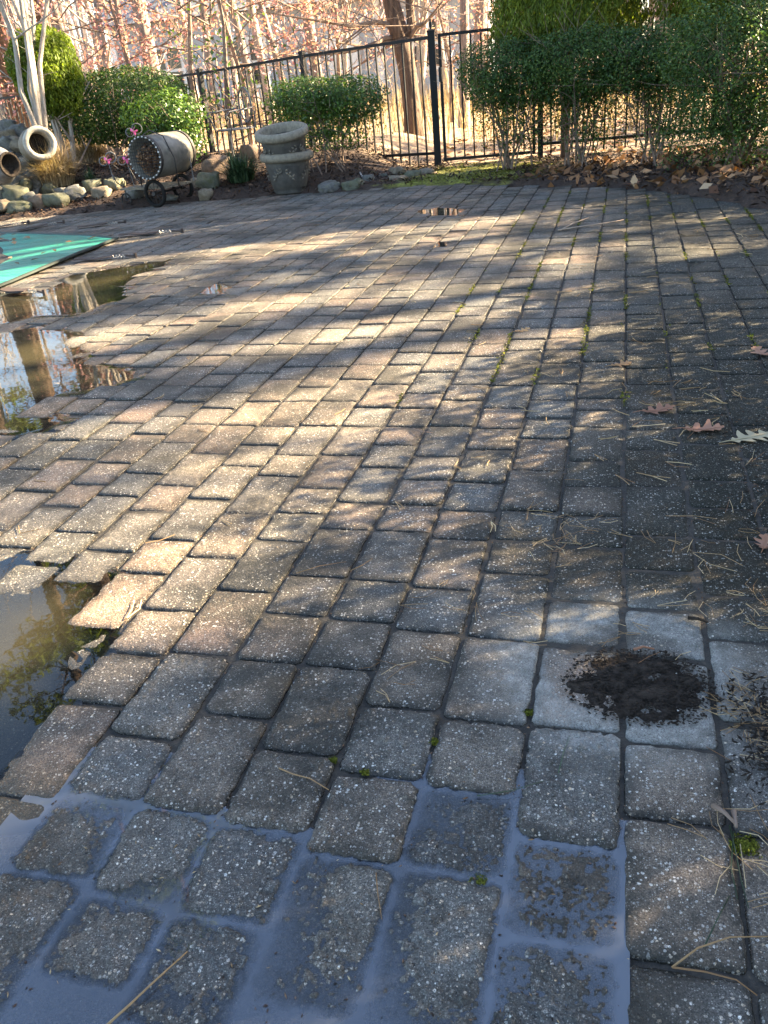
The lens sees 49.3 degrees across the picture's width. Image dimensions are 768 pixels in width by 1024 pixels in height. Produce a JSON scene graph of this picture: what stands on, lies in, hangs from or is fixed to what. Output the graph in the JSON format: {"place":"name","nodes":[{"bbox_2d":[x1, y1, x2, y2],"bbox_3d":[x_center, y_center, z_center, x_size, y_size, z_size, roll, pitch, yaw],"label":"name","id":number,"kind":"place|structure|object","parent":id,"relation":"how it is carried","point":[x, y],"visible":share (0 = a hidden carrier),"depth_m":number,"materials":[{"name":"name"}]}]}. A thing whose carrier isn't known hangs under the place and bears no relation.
{"place":"outdoors","nodes":[
{"label":"outdoors","id":0,"kind":"place"},
{"bbox_2d":[4,0,653,78],"label":"sky","id":1,"kind":"structure","parent":0,"point":[18,0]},
{"bbox_2d":[0,183,767,1023],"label":"patio","id":2,"kind":"structure","parent":0,"point":[82,425],"depth_m":1.85,"materials":[{"name":"concrete"}]},
{"bbox_2d":[0,220,183,295],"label":"pool cover","id":3,"kind":"object","parent":2,"relation":"on","point":[27,250],"visible":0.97,"depth_m":6.68,"materials":[{"name":"teal"}]},
{"bbox_2d":[0,746,629,1023],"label":"puddle","id":4,"kind":"object","parent":2,"relation":"on","point":[47,999],"visible":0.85,"depth_m":1.10,"materials":[{"name":"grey liquid"}]},
{"bbox_2d":[107,951,187,1023],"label":"straw stem","id":5,"kind":"object","parent":4,"relation":"on","point":[133,1000],"visible":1,"depth_m":1.05,"materials":[{"name":"brown plant"}]},
{"bbox_2d":[12,762,618,1022],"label":"puddle debris","id":6,"kind":"object","parent":4,"relation":"on","point":[265,1005],"visible":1,"depth_m":1.10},
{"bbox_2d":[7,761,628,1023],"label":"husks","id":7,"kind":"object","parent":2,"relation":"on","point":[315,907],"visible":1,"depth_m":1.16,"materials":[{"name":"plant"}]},
{"bbox_2d":[358,563,568,668],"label":"pine needles","id":8,"kind":"object","parent":2,"relation":"on","point":[464,610],"visible":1,"depth_m":1.72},
{"bbox_2d":[495,510,617,559],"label":"pine needles","id":9,"kind":"object","parent":2,"relation":"on","point":[576,542],"visible":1,"depth_m":1.98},
{"bbox_2d":[396,188,767,405],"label":"moss","id":10,"kind":"object","parent":2,"relation":"on","point":[573,239],"visible":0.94,"depth_m":3.99,"materials":[{"name":"plant"}]},
{"bbox_2d":[519,401,694,484],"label":"pine needles","id":11,"kind":"object","parent":2,"relation":"on","point":[616,436],"visible":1,"depth_m":2.26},
{"bbox_2d":[566,653,702,720],"bbox_3d":[0.444,0.309,1.492,0.243,0.014,0.192,2,29,15],"label":"soil patch","id":12,"kind":"object","parent":2,"relation":"on","point":[645,692],"visible":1,"depth_m":1.49,"materials":[{"name":"soil"}]},
{"bbox_2d":[560,646,721,727],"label":"soil crumbs","id":13,"kind":"object","parent":2,"relation":"on","point":[694,676],"visible":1,"depth_m":1.48,"materials":[{"name":"soil"}]},
{"bbox_2d":[527,443,763,573],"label":"pine needles","id":14,"kind":"object","parent":2,"relation":"on","point":[694,517],"visible":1,"depth_m":2.00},
{"bbox_2d":[635,403,674,413],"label":"oak leaf","id":15,"kind":"object","parent":2,"relation":"on","point":[659,407],"visible":1,"depth_m":2.60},
{"bbox_2d":[607,367,767,444],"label":"pine needles","id":16,"kind":"object","parent":2,"relation":"on","point":[683,404],"visible":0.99,"depth_m":2.63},
{"bbox_2d":[672,419,723,431],"bbox_3d":[0.918,-0.242,2.429,0.130,0.017,0.086,-11,28,-9],"label":"oak leaf","id":17,"kind":"object","parent":2,"relation":"on","point":[706,426],"visible":1,"depth_m":2.44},
{"bbox_2d":[667,795,767,907],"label":"pine needles","id":18,"kind":"object","parent":2,"relation":"on","point":[740,847],"visible":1,"depth_m":1.17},
{"bbox_2d":[671,936,767,995],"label":"pine needles","id":19,"kind":"object","parent":2,"relation":"on","point":[682,959],"visible":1,"depth_m":1.03,"materials":[{"name":"plant"}]},
{"bbox_2d":[711,803,737,827],"bbox_3d":[0.501,0.436,1.215,0.025,0.011,0.048,-18,30,-22],"label":"twig","id":20,"kind":"object","parent":2,"relation":"on","point":[733,819],"visible":1,"depth_m":1.21,"materials":[{"name":"wood"}]},
{"bbox_2d":[699,577,767,630],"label":"pine needles","id":21,"kind":"object","parent":2,"relation":"on","point":[738,613],"visible":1,"depth_m":1.64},
{"bbox_2d":[700,667,767,762],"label":"pine needles","id":22,"kind":"object","parent":2,"relation":"on","point":[750,713],"visible":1,"depth_m":1.40,"materials":[{"name":"plant"}]},
{"bbox_2d":[704,407,767,700],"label":"dark debris","id":23,"kind":"object","parent":2,"relation":"on","point":[745,482],"visible":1,"depth_m":2.16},
{"bbox_2d":[717,671,767,805],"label":"soil patch","id":24,"kind":"object","parent":2,"relation":"on","point":[755,735],"visible":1,"depth_m":1.36,"materials":[{"name":"soil"}]},
{"bbox_2d":[719,430,767,442],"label":"oak leaf","id":25,"kind":"object","parent":2,"relation":"on","point":[751,435],"visible":1,"depth_m":2.36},
{"bbox_2d":[728,833,761,858],"bbox_3d":[0.507,0.468,1.177,0.049,0.018,0.042,2,29,15],"label":"moss cushion","id":26,"kind":"object","parent":2,"relation":"on","point":[747,845],"visible":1,"depth_m":1.17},
{"bbox_2d":[0,56,767,220],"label":"ground","id":27,"kind":"structure","parent":0,"point":[745,201],"depth_m":9.06,"materials":[{"name":"soil"}]},
{"bbox_2d":[0,147,20,184],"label":"jar","id":28,"kind":"object","parent":27,"relation":"on","point":[10,167],"visible":1,"depth_m":8.80,"materials":[{"name":"beige ceramic"}]},
{"bbox_2d":[1,185,29,200],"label":"rock","id":29,"kind":"object","parent":27,"relation":"on","point":[13,192],"visible":0.54,"depth_m":9.09,"materials":[{"name":"stone"}]},
{"bbox_2d":[0,11,31,127],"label":"pine tree","id":30,"kind":"object","parent":27,"relation":"on","point":[3,41],"depth_m":15.61,"materials":[{"name":"brown plant"}]},
{"bbox_2d":[6,200,31,213],"bbox_3d":[-3.946,-3.300,9.086,0.316,0.157,0.267,-4,27,-7],"label":"rock","id":31,"kind":"object","parent":27,"relation":"on","point":[17,206],"visible":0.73,"depth_m":8.98,"materials":[{"name":"stone"}]},
{"bbox_2d":[0,151,40,193],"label":"rubble","id":32,"kind":"object","parent":27,"relation":"on","point":[36,190],"visible":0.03,"depth_m":9.84,"materials":[{"name":"grey stone"}]},
{"bbox_2d":[5,123,26,136],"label":"rock","id":33,"kind":"object","parent":32,"relation":"on","point":[19,128],"visible":0.45,"depth_m":10.21,"materials":[{"name":"grey stone"}]},
{"bbox_2d":[20,162,32,173],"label":"rock","id":34,"kind":"object","parent":32,"relation":"on","point":[23,165],"visible":0.07,"depth_m":9.55,"materials":[{"name":"beige stone"}]},
{"bbox_2d":[18,126,56,161],"bbox_3d":[-3.903,-4.123,9.385,0.360,0.379,0.560,-20,31,-25],"label":"jar","id":35,"kind":"object","parent":34,"relation":"on","point":[27,141],"visible":0.94,"depth_m":9.25,"materials":[{"name":"ceramic"}]},
{"bbox_2d":[0,0,65,166],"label":"crape myrtle","id":36,"kind":"object","parent":27,"relation":"on","point":[35,90],"visible":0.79,"depth_m":9.24,"materials":[{"name":"beige plant"}]},
{"bbox_2d":[23,167,45,190],"bbox_3d":[-3.963,-3.768,9.526,0.252,0.282,0.191,-9,31,-1],"label":"rock","id":37,"kind":"object","parent":27,"relation":"on","point":[34,179],"visible":0.47,"depth_m":9.45,"materials":[{"name":"grey stone"}]},
{"bbox_2d":[26,194,46,208],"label":"rock","id":38,"kind":"object","parent":27,"relation":"on","point":[36,200],"visible":0.56,"depth_m":9.04,"materials":[{"name":"grey stone"}]},
{"bbox_2d":[0,22,94,167],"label":"globe arborvitae","id":39,"kind":"object","parent":27,"relation":"on","point":[63,76],"visible":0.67,"depth_m":9.69,"materials":[{"name":"green plant"}]},
{"bbox_2d":[42,192,69,207],"bbox_3d":[-3.557,-3.378,9.090,0.320,0.171,0.232,4,22,20],"label":"rock","id":40,"kind":"object","parent":27,"relation":"on","point":[55,199],"visible":0.83,"depth_m":9.01,"materials":[{"name":"stone"}]},
{"bbox_2d":[16,134,101,186],"bbox_3d":[-3.816,-4.035,9.497,1.531,0.638,1.414,2,29,15],"label":"dry grass clump","id":41,"kind":"object","parent":27,"relation":"on","point":[58,172],"visible":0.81,"depth_m":9.44,"materials":[{"name":"plant"}]},
{"bbox_2d":[2,0,136,74],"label":"bare tree","id":42,"kind":"object","parent":27,"relation":"on","point":[83,22],"visible":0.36,"depth_m":21.91,"materials":[{"name":"brown plant"}]},
{"bbox_2d":[63,184,87,201],"bbox_3d":[-3.411,-3.495,9.222,0.269,0.194,0.211,-20,37,-10],"label":"rock","id":43,"kind":"object","parent":27,"relation":"on","point":[74,192],"visible":0.72,"depth_m":9.15,"materials":[{"name":"grey stone"}]},
{"bbox_2d":[58,135,111,162],"bbox_3d":[-3.831,-4.737,10.757,1.098,0.457,1.142,2,29,15],"label":"dry grass clump","id":44,"kind":"object","parent":27,"relation":"on","point":[92,155],"visible":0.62,"depth_m":10.73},
{"bbox_2d":[82,178,101,192],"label":"rock","id":45,"kind":"object","parent":27,"relation":"on","point":[88,184],"visible":0.56,"depth_m":9.34,"materials":[{"name":"stone"}]},
{"bbox_2d":[0,0,186,144],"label":"young tree","id":46,"kind":"object","parent":27,"relation":"on","point":[2,21],"visible":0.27,"depth_m":12.30,"materials":[{"name":"brown plant"}]},
{"bbox_2d":[77,0,112,110],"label":"bare tree","id":47,"kind":"object","parent":27,"relation":"on","point":[102,37],"visible":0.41,"depth_m":16.00,"materials":[{"name":"brown plant"}]},
{"bbox_2d":[91,186,111,198],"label":"rock","id":48,"kind":"object","parent":27,"relation":"on","point":[99,192],"visible":0.84,"depth_m":9.15,"materials":[{"name":"beige stone"}]},
{"bbox_2d":[88,0,132,98],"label":"bare tree","id":49,"kind":"object","parent":27,"relation":"on","point":[118,12],"visible":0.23,"depth_m":19.74,"materials":[{"name":"brown plant"}]},
{"bbox_2d":[27,19,195,171],"bbox_3d":[-3.446,-5.200,10.391,2.125,1.900,1.726,-12,28,-12],"label":"evergreen shrub","id":50,"kind":"object","parent":27,"relation":"on","point":[101,127],"visible":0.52,"depth_m":10.12,"materials":[{"name":"green plant"}]},
{"bbox_2d":[103,176,125,190],"bbox_3d":[-3.035,-3.674,9.393,0.243,0.136,0.203,14,38,22],"label":"rock","id":51,"kind":"object","parent":27,"relation":"on","point":[109,182],"visible":0.73,"depth_m":9.32,"materials":[{"name":"stone"}]},
{"bbox_2d":[0,0,241,121],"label":"young tree","id":52,"kind":"object","parent":27,"relation":"on","point":[114,19],"visible":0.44,"depth_m":12.29,"materials":[{"name":"brown plant"}]},
{"bbox_2d":[124,190,144,198],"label":"rock","id":53,"kind":"object","parent":27,"relation":"on","point":[134,194],"visible":0.45,"depth_m":8.98,"materials":[{"name":"grey stone"}]},
{"bbox_2d":[28,0,253,149],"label":"young tree","id":54,"kind":"object","parent":27,"relation":"on","point":[190,62],"visible":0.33,"depth_m":11.83,"materials":[{"name":"brown plant"}]},
{"bbox_2d":[132,0,159,90],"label":"bare tree","id":55,"kind":"object","parent":27,"relation":"on","point":[144,30],"visible":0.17,"depth_m":16.04,"materials":[{"name":"brown plant"}]},
{"bbox_2d":[99,123,193,206],"bbox_3d":[-2.463,-3.603,8.691,0.859,0.790,0.614,2,29,15],"label":"garden cart","id":56,"kind":"object","parent":27,"relation":"on","point":[154,185],"visible":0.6,"depth_m":8.67,"materials":[{"name":"black metal"}]},
{"bbox_2d":[128,130,195,179],"bbox_3d":[-2.277,-3.670,8.601,0.414,0.414,0.623,8,30,25],"label":"barrel","id":57,"kind":"object","parent":56,"relation":"on","point":[153,158],"visible":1,"depth_m":8.47,"materials":[{"name":"metal"}]},
{"bbox_2d":[117,85,213,163],"bbox_3d":[-2.532,-4.412,9.582,1.157,1.015,0.929,2,29,15],"label":"leafy shrub","id":58,"kind":"object","parent":27,"relation":"on","point":[157,119],"visible":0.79,"depth_m":9.45,"materials":[{"name":"green plant"}]},
{"bbox_2d":[157,0,216,108],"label":"bare tree","id":59,"kind":"object","parent":27,"relation":"on","point":[182,25],"visible":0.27,"depth_m":25.50,"materials":[{"name":"brown plant"}]},
{"bbox_2d":[198,188,213,200],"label":"rock","id":60,"kind":"object","parent":27,"relation":"on","point":[204,194],"visible":0.98,"depth_m":8.80,"materials":[{"name":"beige stone"}]},
{"bbox_2d":[195,171,219,188],"bbox_3d":[-1.923,-3.611,9.164,0.274,0.228,0.214,5,37,30],"label":"rock","id":61,"kind":"object","parent":27,"relation":"on","point":[206,180],"visible":0.69,"depth_m":9.09,"materials":[{"name":"stone"}]},
{"bbox_2d":[199,0,219,127],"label":"bare tree","id":62,"kind":"object","parent":27,"relation":"on","point":[206,53],"visible":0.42,"depth_m":22.35,"materials":[{"name":"brown plant"}]},
{"bbox_2d":[201,154,229,174],"bbox_3d":[-1.910,-3.950,9.569,0.362,0.240,0.300,-14,20,-23],"label":"rock","id":63,"kind":"object","parent":27,"relation":"on","point":[213,161],"visible":0.48,"depth_m":9.45,"materials":[{"name":"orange stone"}]},
{"bbox_2d":[0,36,433,165],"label":"metal fence","id":64,"kind":"object","parent":27,"relation":"on","point":[199,73],"visible":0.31,"depth_m":10.04,"materials":[{"name":"black metal"}]},
{"bbox_2d":[132,0,314,149],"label":"young tree","id":65,"kind":"object","parent":27,"relation":"on","point":[225,62],"visible":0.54,"depth_m":11.01,"materials":[{"name":"brown plant"}]},
{"bbox_2d":[76,0,374,143],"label":"young tree","id":66,"kind":"object","parent":27,"relation":"on","point":[289,34],"visible":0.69,"depth_m":12.12,"materials":[{"name":"brown plant"}]},
{"bbox_2d":[207,87,259,155],"bbox_3d":[-1.808,-4.656,10.207,0.485,0.924,0.498,-25,33,-33],"label":"iron chair","id":67,"kind":"object","parent":27,"relation":"on","point":[249,107],"visible":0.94,"depth_m":10.18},
{"bbox_2d":[221,0,245,130],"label":"bare tree","id":68,"kind":"object","parent":27,"relation":"on","point":[232,63],"visible":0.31,"depth_m":19.00,"materials":[{"name":"brown plant"}]},
{"bbox_2d":[208,146,265,182],"bbox_3d":[-1.556,-3.817,9.110,0.920,0.414,0.870,2,29,15],"label":"strap leaf clump","id":69,"kind":"object","parent":27,"relation":"on","point":[238,171],"visible":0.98,"depth_m":9.08,"materials":[{"name":"plant"}]},
{"bbox_2d":[227,0,262,117],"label":"bare tree","id":70,"kind":"object","parent":27,"relation":"on","point":[244,59],"visible":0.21,"depth_m":26.01,"materials":[{"name":"brown plant"}]},
{"bbox_2d":[240,144,259,160],"bbox_3d":[-1.579,-4.234,9.930,0.250,0.248,0.193,8,25,39],"label":"rock","id":71,"kind":"object","parent":27,"relation":"on","point":[255,148],"visible":0.59,"depth_m":9.84,"materials":[{"name":"beige stone"}]},
{"bbox_2d":[222,0,292,120],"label":"bare tree","id":72,"kind":"object","parent":27,"relation":"on","point":[267,24],"visible":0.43,"depth_m":17.27,"materials":[{"name":"brown plant"}]},
{"bbox_2d":[246,0,278,124],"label":"bare tree","id":73,"kind":"object","parent":27,"relation":"on","point":[257,41],"visible":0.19,"depth_m":14.62,"materials":[{"name":"brown plant"}]},
{"bbox_2d":[259,149,313,194],"bbox_3d":[-0.989,-3.516,8.665,0.556,0.398,0.556,-7,27,-6],"label":"planter","id":74,"kind":"object","parent":27,"relation":"on","point":[288,173],"visible":0.98,"depth_m":8.50,"materials":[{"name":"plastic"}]},
{"bbox_2d":[254,121,308,154],"bbox_3d":[-1.012,-3.696,8.518,0.556,0.398,0.556,13,42,27],"label":"planter","id":75,"kind":"object","parent":74,"relation":"in","point":[282,138],"visible":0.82,"depth_m":8.34,"materials":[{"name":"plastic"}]},
{"bbox_2d":[88,0,494,116],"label":"house","id":76,"kind":"structure","parent":27,"relation":"on","point":[253,59],"depth_m":28.36,"materials":[{"name":"grey"}]},
{"bbox_2d":[156,43,188,93],"bbox_3d":[-7.550,-15.433,29.294,1.300,1.600,0.110,-1,28,10],"label":"window","id":77,"kind":"structure","parent":76,"relation":"in","point":[163,66],"depth_m":29.11,"materials":[{"name":"white paint"}]},
{"bbox_2d":[232,35,271,87],"bbox_3d":[-4.596,-15.460,28.774,1.300,1.600,0.110,-1,28,10],"label":"window","id":78,"kind":"structure","parent":76,"relation":"in","point":[253,56],"depth_m":28.64,"materials":[{"name":"white paint"}]},
{"bbox_2d":[326,34,362,88],"bbox_3d":[-1.287,-14.919,28.505,1.100,2.300,0.080,-1,28,10],"label":"door","id":79,"kind":"structure","parent":76,"relation":"in","point":[354,55],"depth_m":28.25,"materials":[{"name":"white paint"}]},
{"bbox_2d":[412,13,448,70],"bbox_3d":[1.510,-15.517,27.699,1.300,1.600,0.110,-1,28,10],"label":"window","id":80,"kind":"structure","parent":76,"relation":"in","point":[442,14],"depth_m":27.67,"materials":[{"name":"white paint"}]},
{"bbox_2d":[300,0,326,128],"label":"bare tree","id":81,"kind":"object","parent":27,"relation":"on","point":[311,37],"visible":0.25,"depth_m":15.56,"materials":[{"name":"brown plant"}]},
{"bbox_2d":[254,35,396,174],"bbox_3d":[-0.627,-4.284,8.965,1.523,1.617,1.358,11,32,30],"label":"boxwood","id":82,"kind":"object","parent":27,"relation":"on","point":[332,104],"visible":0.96,"depth_m":8.84,"materials":[{"name":"green plant"}]},
{"bbox_2d":[317,180,341,192],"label":"rock","id":83,"kind":"object","parent":27,"relation":"on","point":[329,186],"visible":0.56,"depth_m":8.50,"materials":[{"name":"grey stone"}]},
{"bbox_2d":[213,0,465,133],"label":"young tree","id":84,"kind":"object","parent":27,"relation":"on","point":[337,46],"visible":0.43,"depth_m":13.83,"materials":[{"name":"brown plant"}]},
{"bbox_2d":[315,0,374,114],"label":"bare tree","id":85,"kind":"object","parent":27,"relation":"on","point":[345,57],"visible":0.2,"depth_m":20.97,"materials":[{"name":"brown plant"}]},
{"bbox_2d":[341,178,363,190],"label":"rock","id":86,"kind":"object","parent":27,"relation":"on","point":[350,185],"visible":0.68,"depth_m":8.49,"materials":[{"name":"stone"}]},
{"bbox_2d":[229,0,493,135],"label":"forked tree","id":87,"kind":"object","parent":27,"relation":"on","point":[396,26],"visible":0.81,"depth_m":11.55,"materials":[{"name":"brown plant"}]},
{"bbox_2d":[0,0,758,137],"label":"wood","id":88,"kind":"object","parent":27,"relation":"on","point":[84,34],"depth_m":26.70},
{"bbox_2d":[0,47,767,149],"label":"undergrowth","id":89,"kind":"object","parent":27,"relation":"on","point":[447,108],"visible":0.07,"depth_m":13.78,"materials":[{"name":"brown plant"}]},
{"bbox_2d":[340,0,497,121],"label":"young tree","id":90,"kind":"object","parent":27,"relation":"on","point":[446,42],"visible":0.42,"depth_m":14.83,"materials":[{"name":"brown plant"}]},
{"bbox_2d":[414,0,427,103],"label":"bare tree","id":91,"kind":"object","parent":27,"relation":"on","point":[424,50],"visible":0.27,"depth_m":22.54,"materials":[{"name":"brown plant"}]},
{"bbox_2d":[434,0,448,103],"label":"bare tree","id":92,"kind":"object","parent":27,"relation":"on","point":[443,68],"visible":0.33,"depth_m":22.88,"materials":[{"name":"brown plant"}]},
{"bbox_2d":[458,0,469,128],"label":"bare tree","id":93,"kind":"object","parent":27,"relation":"on","point":[465,38],"visible":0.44,"depth_m":13.88,"materials":[{"name":"grey plant"}]},
{"bbox_2d":[384,157,552,185],"bbox_3d":[0.887,-3.472,8.669,1.574,0.111,1.817,2,29,15],"label":"moss patch","id":94,"kind":"object","parent":27,"relation":"on","point":[473,175],"visible":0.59,"depth_m":8.48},
{"bbox_2d":[471,0,486,112],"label":"bare tree","id":95,"kind":"object","parent":27,"relation":"on","point":[477,37],"visible":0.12,"depth_m":17.22,"materials":[{"name":"brown plant"}]},
{"bbox_2d":[434,0,577,170],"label":"boxwood","id":96,"kind":"object","parent":27,"relation":"on","point":[510,82],"visible":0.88,"depth_m":8.10,"materials":[{"name":"green plant"}]},
{"bbox_2d":[425,95,654,160],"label":"fallen leaves","id":97,"kind":"object","parent":27,"relation":"on","point":[617,146],"visible":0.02,"depth_m":10.86,"materials":[{"name":"brown plant"}]},
{"bbox_2d":[483,0,655,157],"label":"arborvitae","id":98,"kind":"object","parent":27,"relation":"on","point":[608,11],"visible":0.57,"depth_m":8.02,"materials":[{"name":"green plant"}]},
{"bbox_2d":[513,0,652,168],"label":"boxwood","id":99,"kind":"object","parent":27,"relation":"on","point":[576,90],"visible":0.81,"depth_m":7.76,"materials":[{"name":"green plant"}]},
{"bbox_2d":[519,141,767,192],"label":"oak litter","id":100,"kind":"object","parent":27,"relation":"on","point":[730,168],"visible":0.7,"depth_m":7.20,"materials":[{"name":"brown plant"}]},
{"bbox_2d":[537,13,767,157],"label":"metal fence","id":101,"kind":"object","parent":27,"relation":"on","point":[614,137],"visible":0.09,"depth_m":9.22,"materials":[{"name":"black metal"}]},
{"bbox_2d":[427,19,538,165],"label":"metal gate","id":102,"kind":"structure","parent":101,"relation":"attached to","point":[434,90],"depth_m":9.26,"materials":[{"name":"black metal"}]},
{"bbox_2d":[575,0,731,165],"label":"boxwood","id":103,"kind":"object","parent":27,"relation":"on","point":[635,87],"visible":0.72,"depth_m":7.40,"materials":[{"name":"green plant"}]},
{"bbox_2d":[639,0,767,172],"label":"boxwood","id":104,"kind":"object","parent":27,"relation":"on","point":[741,127],"visible":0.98,"depth_m":6.54,"materials":[{"name":"green plant"}]},
{"bbox_2d":[649,0,767,142],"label":"arborvitae","id":105,"kind":"object","parent":27,"relation":"on","point":[676,7],"visible":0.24,"depth_m":7.79,"materials":[{"name":"green plant"}]},
{"bbox_2d":[752,95,767,170],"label":"boxwood","id":106,"kind":"object","parent":27,"relation":"on","point":[765,132],"visible":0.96,"depth_m":6.30,"materials":[{"name":"green plant"}]},
{"bbox_2d":[3,351,767,880],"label":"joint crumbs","id":107,"kind":"object","parent":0,"point":[401,599],"visible":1,"depth_m":1.99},
{"bbox_2d":[704,825,748,947],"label":"pine needles","id":108,"kind":"object","parent":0,"point":[732,836],"depth_m":1.12,"materials":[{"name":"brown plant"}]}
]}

